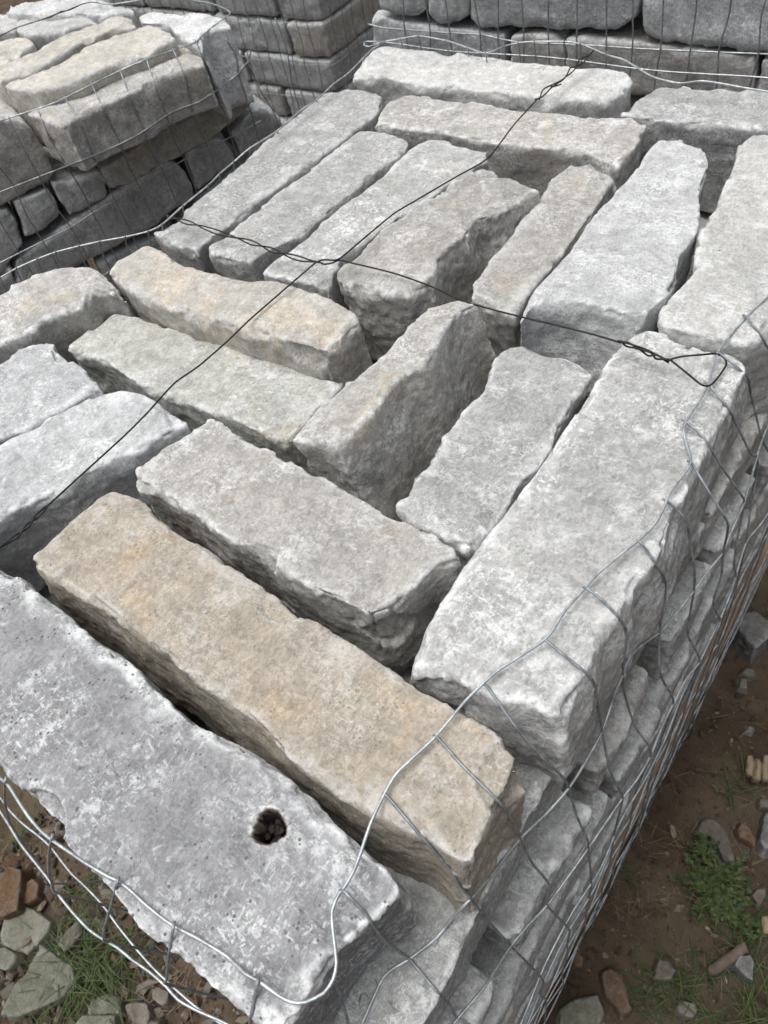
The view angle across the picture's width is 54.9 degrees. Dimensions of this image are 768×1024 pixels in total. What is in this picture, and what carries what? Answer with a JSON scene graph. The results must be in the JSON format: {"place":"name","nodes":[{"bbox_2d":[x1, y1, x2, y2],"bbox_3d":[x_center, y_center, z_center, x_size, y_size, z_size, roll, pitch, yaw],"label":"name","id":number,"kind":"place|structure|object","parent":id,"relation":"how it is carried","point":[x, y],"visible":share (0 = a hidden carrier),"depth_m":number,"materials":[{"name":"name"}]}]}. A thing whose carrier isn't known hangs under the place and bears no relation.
{"place":"outdoors","nodes":[
{"label":"outdoors","id":0,"kind":"place"},
{"bbox_2d":[0,0,767,1023],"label":"ground","id":1,"kind":"structure","parent":0,"point":[692,754],"depth_m":1.34,"materials":[{"name":"soil"}]},
{"bbox_2d":[0,867,35,921],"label":"rock","id":2,"kind":"object","parent":1,"relation":"on","point":[13,882],"visible":0.84,"depth_m":1.44,"materials":[{"name":"brown stone"}]},
{"bbox_2d":[0,907,56,956],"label":"rock","id":3,"kind":"object","parent":1,"relation":"on","point":[15,931],"visible":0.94,"depth_m":1.42,"materials":[{"name":"grey stone"}]},
{"bbox_2d":[0,743,767,1023],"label":"grass","id":4,"kind":"structure","parent":1,"relation":"on","point":[85,966],"depth_m":1.33,"materials":[{"name":"green plant"}]},
{"bbox_2d":[0,600,767,1023],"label":"gravel","id":5,"kind":"structure","parent":1,"relation":"on","point":[58,832],"depth_m":1.38,"materials":[{"name":"gravel"}]},
{"bbox_2d":[1,944,82,1019],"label":"rock","id":6,"kind":"object","parent":5,"relation":"on","point":[17,1005],"visible":0.91,"depth_m":1.35,"materials":[{"name":"grey stone"}]},
{"bbox_2d":[0,693,767,1023],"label":"straw","id":7,"kind":"object","parent":1,"relation":"on","point":[602,907],"visible":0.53,"depth_m":1.32,"materials":[{"name":"plant"}]},
{"bbox_2d":[192,540,767,1023],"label":"wooden pallet","id":8,"kind":"object","parent":1,"relation":"on","point":[620,838],"depth_m":1.31,"materials":[{"name":"brown wood"}]},
{"bbox_2d":[1,69,762,1014],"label":"stone crumbs","id":9,"kind":"object","parent":8,"relation":"on","point":[365,999],"visible":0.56,"depth_m":0.49,"materials":[{"name":"grey stone"}]},
{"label":"stone block","id":10,"kind":"object","parent":9,"relation":"on","visible":0},
{"bbox_2d":[0,343,103,444],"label":"stone block","id":11,"kind":"object","parent":10,"relation":"on","point":[40,384],"depth_m":0.79,"materials":[{"name":"grey stone"}]},
{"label":"stone block","id":12,"kind":"object","parent":9,"relation":"on","visible":0},
{"bbox_2d":[0,267,132,364],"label":"stone block","id":13,"kind":"object","parent":12,"relation":"on","point":[33,311],"depth_m":0.90,"materials":[{"name":"grey stone"}]},
{"bbox_2d":[68,314,343,474],"bbox_3d":[-0.204,-0.131,0.866,0.365,0.114,0.105,25,62,28],"label":"stone block","id":14,"kind":"object","parent":12,"relation":"on","point":[274,407],"depth_m":0.80,"materials":[{"name":"grey stone"}]},
{"bbox_2d":[110,246,372,386],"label":"stone block","id":15,"kind":"object","parent":12,"relation":"on","point":[317,335],"depth_m":0.80,"materials":[{"name":"grey stone"}]},
{"bbox_2d":[0,34,767,1023],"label":"wire cage","id":16,"kind":"object","parent":8,"relation":"attached to","point":[630,822],"visible":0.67,"depth_m":0.63,"materials":[{"name":"silver metal"}]},
{"bbox_2d":[0,50,593,547],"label":"tie wire","id":17,"kind":"object","parent":16,"relation":"attached to","point":[44,508],"visible":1,"depth_m":0.78,"materials":[{"name":"black metal"}]},
{"bbox_2d":[170,216,726,386],"bbox_3d":[0.009,-0.248,0.783,0.687,0.020,0.050,25,62,28],"label":"tie wire","id":18,"kind":"object","parent":16,"relation":"attached to","point":[643,350],"visible":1,"depth_m":0.71,"materials":[{"name":"black metal"}]},
{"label":"stone block","id":19,"kind":"object","parent":16,"relation":"in","visible":0},
{"bbox_2d":[154,89,383,275],"bbox_3d":[-0.137,-0.453,1.062,0.125,0.112,0.422,25,62,28],"label":"stone block","id":20,"kind":"object","parent":19,"relation":"on","point":[302,144],"depth_m":1.00,"materials":[{"name":"grey stone"}]},
{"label":"stone block","id":21,"kind":"object","parent":16,"relation":"in","visible":0},
{"bbox_2d":[209,131,408,281],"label":"stone block","id":22,"kind":"object","parent":21,"relation":"on","point":[289,218],"depth_m":0.93,"materials":[{"name":"grey stone"}]},
{"bbox_2d":[263,140,488,309],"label":"stone block","id":23,"kind":"object","parent":21,"relation":"on","point":[409,176],"depth_m":0.90,"materials":[{"name":"grey stone"}]},
{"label":"stone block","id":24,"kind":"object","parent":16,"relation":"in","visible":0},
{"bbox_2d":[353,46,632,118],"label":"stone block","id":25,"kind":"object","parent":24,"relation":"on","point":[387,74],"depth_m":1.03,"materials":[{"name":"stone"}]},
{"bbox_2d":[522,857,609,1023],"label":"stone block","id":26,"kind":"object","parent":8,"relation":"on","point":[553,970],"depth_m":1.02,"materials":[{"name":"grey stone"}]},
{"bbox_2d":[513,986,537,1023],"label":"stone block","id":27,"kind":"object","parent":26,"relation":"on","point":[518,1018],"depth_m":0.90,"materials":[{"name":"grey stone"}]},
{"bbox_2d":[511,924,562,1023],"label":"stone block","id":28,"kind":"object","parent":27,"relation":"on","point":[520,998],"depth_m":0.83,"materials":[{"name":"grey stone"}]},
{"bbox_2d":[520,878,580,993],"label":"stone block","id":29,"kind":"object","parent":28,"relation":"on","point":[549,942],"depth_m":0.77,"materials":[{"name":"grey stone"}]},
{"bbox_2d":[470,783,609,1023],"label":"stone block","id":30,"kind":"object","parent":29,"relation":"on","point":[511,974],"depth_m":0.67,"materials":[{"name":"grey stone"}]},
{"bbox_2d":[483,791,591,953],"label":"stone block","id":31,"kind":"object","parent":30,"relation":"on","point":[557,845],"depth_m":0.62,"materials":[{"name":"grey stone"}]},
{"bbox_2d":[183,709,211,731],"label":"stone block","id":32,"kind":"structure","parent":31,"relation":"on","point":[196,720],"depth_m":0.67,"materials":[{"name":"grey stone"}]},
{"bbox_2d":[33,492,526,913],"bbox_3d":[-0.102,0.133,0.599,0.462,0.115,0.126,25,62,28],"label":"stone block","id":33,"kind":"object","parent":32,"relation":"on","point":[117,571],"depth_m":0.53,"materials":[{"name":"beige stone"}]},
{"bbox_2d":[331,763,564,1023],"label":"stone block","id":34,"kind":"object","parent":31,"relation":"on","point":[408,993],"depth_m":0.50,"materials":[{"name":"grey stone"}]},
{"bbox_2d":[617,690,689,835],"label":"stone block","id":35,"kind":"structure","parent":8,"relation":"on","point":[630,808],"depth_m":1.17,"materials":[{"name":"grey stone"}]},
{"bbox_2d":[593,794,633,877],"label":"stone block","id":36,"kind":"object","parent":35,"relation":"on","point":[621,825],"depth_m":1.03,"materials":[{"name":"grey stone"}]},
{"bbox_2d":[568,736,660,913],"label":"stone block","id":37,"kind":"object","parent":36,"relation":"on","point":[599,851],"depth_m":0.91,"materials":[{"name":"grey stone"}]},
{"bbox_2d":[629,677,682,782],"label":"stone block","id":38,"kind":"object","parent":37,"relation":"on","point":[635,771],"depth_m":0.89,"materials":[{"name":"grey stone"}]},
{"bbox_2d":[598,548,733,800],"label":"stone block","id":39,"kind":"object","parent":38,"relation":"on","point":[654,704],"depth_m":0.79,"materials":[{"name":"grey stone"}]},
{"bbox_2d":[566,664,647,794],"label":"stone block","id":40,"kind":"object","parent":39,"relation":"on","point":[590,778],"depth_m":0.68,"materials":[{"name":"grey stone"}]},
{"bbox_2d":[397,665,412,682],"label":"stone block","id":41,"kind":"object","parent":40,"relation":"on","point":[406,675],"depth_m":0.66,"materials":[{"name":"grey stone"}]},
{"bbox_2d":[135,419,460,672],"bbox_3d":[-0.079,0.028,0.675,0.323,0.114,0.107,25,62,28],"label":"stone block","id":42,"kind":"object","parent":41,"relation":"on","point":[300,543],"depth_m":0.62,"materials":[{"name":"grey stone"}]},
{"bbox_2d":[581,522,704,752],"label":"stone block","id":43,"kind":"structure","parent":40,"relation":"on","point":[695,541],"depth_m":0.67,"materials":[{"name":"grey stone"}]},
{"bbox_2d":[409,331,747,782],"bbox_3d":[0.179,0.019,0.625,0.146,0.114,0.423,25,62,28],"label":"stone block","id":44,"kind":"object","parent":43,"relation":"on","point":[529,571],"depth_m":0.56,"materials":[{"name":"grey stone"}]},
{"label":"stone block","id":45,"kind":"object","parent":40,"relation":"on","visible":0},
{"bbox_2d":[293,301,495,520],"bbox_3d":[0.024,-0.091,0.726,0.087,0.129,0.240,25,62,28],"label":"stone block","id":46,"kind":"object","parent":45,"relation":"on","point":[361,439],"depth_m":0.69,"materials":[{"name":"grey stone"}]},
{"bbox_2d":[396,347,591,575],"bbox_3d":[0.107,-0.034,0.700,0.106,0.115,0.239,25,62,28],"label":"stone block","id":47,"kind":"object","parent":45,"relation":"on","point":[489,458],"depth_m":0.65,"materials":[{"name":"grey stone"}]},
{"bbox_2d":[636,559,711,678],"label":"stone block","id":48,"kind":"object","parent":39,"relation":"on","point":[673,636],"depth_m":0.74,"materials":[{"name":"grey stone"}]},
{"bbox_2d":[694,473,754,586],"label":"stone block","id":49,"kind":"object","parent":39,"relation":"on","point":[711,551],"depth_m":0.79,"materials":[{"name":"grey stone"}]},
{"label":"stone block","id":50,"kind":"object","parent":49,"relation":"on","visible":0},
{"bbox_2d":[337,169,539,359],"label":"stone block","id":51,"kind":"object","parent":50,"relation":"on","point":[387,309],"depth_m":0.83,"materials":[{"name":"grey stone"}]},
{"bbox_2d":[729,522,767,606],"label":"stone block","id":52,"kind":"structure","parent":8,"relation":"on","point":[758,544],"depth_m":1.36,"materials":[{"name":"grey stone"}]},
{"bbox_2d":[712,518,767,624],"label":"stone block","id":53,"kind":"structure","parent":52,"relation":"on","point":[720,610],"depth_m":1.21,"materials":[{"name":"grey stone"}]},
{"bbox_2d":[729,513,767,587],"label":"stone block","id":54,"kind":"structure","parent":53,"relation":"on","point":[746,554],"depth_m":1.15,"materials":[{"name":"grey stone"}]},
{"bbox_2d":[723,498,767,596],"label":"stone block","id":55,"kind":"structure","parent":54,"relation":"on","point":[764,511],"depth_m":1.03,"materials":[{"name":"grey stone"}]},
{"bbox_2d":[730,483,767,555],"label":"stone block","id":56,"kind":"object","parent":55,"relation":"on","point":[757,507],"depth_m":0.91,"materials":[{"name":"grey stone"}]},
{"bbox_2d":[745,437,767,506],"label":"stone block","id":57,"kind":"object","parent":56,"relation":"on","point":[762,481],"depth_m":0.84,"materials":[{"name":"grey stone"}]},
{"bbox_2d":[690,411,767,559],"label":"stone block","id":58,"kind":"object","parent":57,"relation":"on","point":[738,461],"depth_m":0.72,"materials":[{"name":"grey stone"}]},
{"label":"stone block","id":59,"kind":"object","parent":57,"relation":"on","visible":0},
{"bbox_2d":[472,164,615,356],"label":"stone block","id":60,"kind":"object","parent":59,"relation":"on","point":[539,244],"depth_m":0.80,"materials":[{"name":"grey stone"}]},
{"bbox_2d":[520,139,707,395],"bbox_3d":[0.282,-0.261,0.812,0.124,0.117,0.361,25,62,28],"label":"stone block","id":61,"kind":"object","parent":59,"relation":"on","point":[625,266],"depth_m":0.75,"materials":[{"name":"white stone"}]},
{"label":"stone block","id":62,"kind":"object","parent":56,"relation":"on","visible":0},
{"bbox_2d":[684,255,693,283],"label":"stone block","id":63,"kind":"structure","parent":62,"relation":"on","point":[690,273],"depth_m":0.92,"materials":[{"name":"grey stone"}]},
{"bbox_2d":[375,95,646,198],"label":"stone block","id":64,"kind":"object","parent":63,"relation":"on","point":[536,151],"depth_m":0.95,"materials":[{"name":"grey stone"}]},
{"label":"stone block","id":65,"kind":"object","parent":62,"relation":"on","visible":0},
{"bbox_2d":[657,135,767,421],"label":"stone block","id":66,"kind":"object","parent":65,"relation":"on","point":[713,299],"depth_m":0.70,"materials":[{"name":"stone"}]},
{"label":"stone block","id":67,"kind":"object","parent":56,"relation":"on","visible":0},
{"bbox_2d":[693,210,711,254],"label":"stone block","id":68,"kind":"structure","parent":67,"relation":"on","point":[704,217],"depth_m":0.98,"materials":[{"name":"grey stone"}]},
{"bbox_2d":[620,86,767,212],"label":"stone block","id":69,"kind":"object","parent":68,"relation":"on","point":[708,127],"depth_m":0.91,"materials":[{"name":"grey stone"}]},
{"bbox_2d":[556,993,605,1023],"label":"rock","id":70,"kind":"object","parent":1,"relation":"on","point":[587,1009],"visible":1,"depth_m":1.20,"materials":[{"name":"grey stone"}]},
{"bbox_2d":[629,81,757,111],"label":"stone block","id":71,"kind":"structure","parent":1,"relation":"on","point":[634,99],"depth_m":1.28,"materials":[{"name":"grey stone"}]},
{"bbox_2d":[566,10,765,94],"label":"stone block","id":72,"kind":"object","parent":71,"relation":"on","point":[700,62],"depth_m":1.18,"materials":[{"name":"grey stone"}]},
{"bbox_2d":[642,0,767,52],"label":"stone block","id":73,"kind":"object","parent":72,"relation":"on","point":[741,33],"depth_m":1.09,"materials":[{"name":"grey stone"}]},
{"bbox_2d":[368,0,767,90],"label":"wire cage","id":74,"kind":"object","parent":73,"relation":"attached to","point":[605,45],"visible":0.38,"depth_m":1.17,"materials":[{"name":"silver metal"}]},
{"bbox_2d":[669,845,752,930],"bbox_3d":[0.566,0.640,1.276,0.125,0.034,0.150,25,62,28],"label":"weed plant","id":75,"kind":"object","parent":1,"relation":"on","point":[706,881],"visible":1,"depth_m":1.27,"materials":[{"name":"green plant"}]},
{"bbox_2d":[731,611,767,663],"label":"rock","id":76,"kind":"object","parent":1,"relation":"on","point":[749,640],"visible":0.88,"depth_m":1.51,"materials":[{"name":"grey stone"}]},
{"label":"stone block","id":77,"kind":"object","parent":1,"relation":"on","visible":0},
{"bbox_2d":[511,26,575,66],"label":"stone block","id":78,"kind":"object","parent":77,"relation":"on","point":[536,33],"depth_m":1.26,"materials":[{"name":"grey stone"}]},
{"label":"stone block","id":79,"kind":"object","parent":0,"visible":0},
{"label":"stone block","id":80,"kind":"object","parent":79,"relation":"on","visible":0},
{"bbox_2d":[75,260,90,267],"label":"stone block","id":81,"kind":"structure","parent":80,"relation":"on","point":[86,263],"depth_m":1.51,"materials":[{"name":"grey stone"}]},
{"bbox_2d":[8,159,192,282],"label":"stone block","id":82,"kind":"object","parent":81,"relation":"on","point":[159,198],"depth_m":1.46,"materials":[{"name":"grey stone"}]},
{"bbox_2d":[10,183,58,235],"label":"stone block","id":83,"kind":"object","parent":82,"relation":"on","point":[41,210],"depth_m":1.38,"materials":[{"name":"grey stone"}]},
{"bbox_2d":[0,94,52,204],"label":"stone block","id":84,"kind":"object","parent":83,"relation":"on","point":[16,166],"depth_m":1.32,"materials":[{"name":"grey stone"}]},
{"bbox_2d":[43,146,106,213],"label":"stone block","id":85,"kind":"object","parent":82,"relation":"on","point":[67,189],"depth_m":1.40,"materials":[{"name":"grey stone"}]},
{"bbox_2d":[96,103,249,187],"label":"stone block","id":86,"kind":"object","parent":82,"relation":"on","point":[141,160],"depth_m":1.41,"materials":[{"name":"grey stone"}]},
{"bbox_2d":[16,18,96,50],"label":"stone block","id":87,"kind":"object","parent":86,"relation":"on","point":[39,34],"depth_m":1.48,"materials":[{"name":"stone"}]},
{"bbox_2d":[0,16,136,116],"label":"stone block","id":88,"kind":"object","parent":86,"relation":"on","point":[57,52],"depth_m":1.35,"materials":[{"name":"beige stone"}]},
{"bbox_2d":[7,0,138,28],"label":"stone block","id":89,"kind":"object","parent":86,"relation":"on","point":[97,13],"depth_m":1.50,"materials":[{"name":"white stone"}]},
{"bbox_2d":[6,25,178,146],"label":"stone block","id":90,"kind":"object","parent":86,"relation":"on","point":[87,65],"depth_m":1.28,"materials":[{"name":"beige stone"}]},
{"bbox_2d":[28,45,217,170],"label":"stone block","id":91,"kind":"object","parent":86,"relation":"on","point":[65,131],"depth_m":1.27,"materials":[{"name":"grey stone"}]},
{"bbox_2d":[0,0,299,275],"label":"wire cage","id":92,"kind":"object","parent":91,"relation":"attached to","point":[146,59],"visible":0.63,"depth_m":1.35,"materials":[{"name":"silver metal"}]},
{"bbox_2d":[139,12,254,118],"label":"stone block","id":93,"kind":"object","parent":86,"relation":"on","point":[216,51],"depth_m":1.33,"materials":[{"name":"white stone"}]},
{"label":"stone block","id":94,"kind":"object","parent":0,"visible":0},
{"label":"stone block","id":95,"kind":"object","parent":94,"relation":"on","visible":0},
{"bbox_2d":[168,202,188,223],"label":"stone block","id":96,"kind":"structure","parent":95,"relation":"on","point":[176,215],"depth_m":1.58,"materials":[{"name":"grey stone"}]},
{"bbox_2d":[187,133,254,207],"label":"stone block","id":97,"kind":"object","parent":96,"relation":"on","point":[228,171],"depth_m":1.54,"materials":[{"name":"grey stone"}]},
{"bbox_2d":[174,135,234,188],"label":"stone block","id":98,"kind":"object","parent":97,"relation":"on","point":[201,168],"depth_m":1.48,"materials":[{"name":"grey stone"}]},
{"bbox_2d":[220,94,281,153],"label":"stone block","id":99,"kind":"object","parent":97,"relation":"on","point":[245,140],"depth_m":1.49,"materials":[{"name":"grey stone"}]},
{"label":"stone block","id":100,"kind":"object","parent":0,"visible":0},
{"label":"stone block","id":101,"kind":"object","parent":100,"relation":"on","visible":0},
{"bbox_2d":[372,8,522,60],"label":"stone block","id":102,"kind":"object","parent":101,"relation":"on","point":[385,18],"depth_m":1.36,"materials":[{"name":"grey stone"}]},
{"bbox_2d":[470,0,642,29],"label":"stone block","id":103,"kind":"object","parent":102,"relation":"on","point":[591,13],"depth_m":1.21,"materials":[{"name":"grey stone"}]},
{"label":"stone block","id":104,"kind":"object","parent":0,"visible":0},
{"bbox_2d":[105,0,373,150],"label":"wire cage","id":105,"kind":"object","parent":104,"relation":"attached to","point":[248,18],"visible":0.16,"depth_m":2.35,"materials":[{"name":"silver metal"}]},
{"bbox_2d":[276,113,294,132],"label":"stone block","id":106,"kind":"object","parent":105,"relation":"on","point":[284,118],"depth_m":2.60,"materials":[{"name":"grey stone"}]},
{"bbox_2d":[285,79,355,117],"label":"stone block","id":107,"kind":"object","parent":106,"relation":"on","point":[307,93],"depth_m":2.47,"materials":[{"name":"grey stone"}]},
{"bbox_2d":[245,26,374,91],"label":"stone block","id":108,"kind":"object","parent":107,"relation":"on","point":[331,75],"depth_m":2.40,"materials":[{"name":"grey stone"}]},
{"bbox_2d":[215,12,294,53],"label":"stone block","id":109,"kind":"object","parent":108,"relation":"on","point":[259,37],"depth_m":2.39,"materials":[{"name":"grey stone"}]},
{"bbox_2d":[287,0,381,56],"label":"stone block","id":110,"kind":"object","parent":108,"relation":"on","point":[323,41],"depth_m":2.30,"materials":[{"name":"grey stone"}]},
{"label":"stone block","id":111,"kind":"object","parent":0,"visible":0},
{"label":"stone block","id":112,"kind":"object","parent":111,"relation":"on","visible":0},
{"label":"stone block","id":113,"kind":"object","parent":112,"relation":"on","visible":0},
{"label":"stone block","id":114,"kind":"object","parent":113,"relation":"on","visible":0},
{"bbox_2d":[437,963,493,1023],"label":"stone block","id":115,"kind":"object","parent":114,"relation":"on","point":[469,987],"depth_m":0.56,"materials":[{"name":"grey stone"}]},
{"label":"stone block","id":116,"kind":"object","parent":115,"relation":"on","visible":0},
{"bbox_2d":[0,569,417,1023],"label":"stone block","id":117,"kind":"object","parent":116,"relation":"on","point":[216,830],"depth_m":0.48,"materials":[{"name":"grey stone"}]},
{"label":"stone block","id":118,"kind":"object","parent":114,"relation":"on","visible":0},
{"bbox_2d":[38,584,189,718],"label":"stone block","id":119,"kind":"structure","parent":118,"relation":"on","point":[44,592],"depth_m":0.78,"materials":[{"name":"grey stone"}]},
{"bbox_2d":[0,391,190,591],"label":"stone block","id":120,"kind":"object","parent":119,"relation":"on","point":[47,461],"depth_m":0.72,"materials":[{"name":"grey stone"}]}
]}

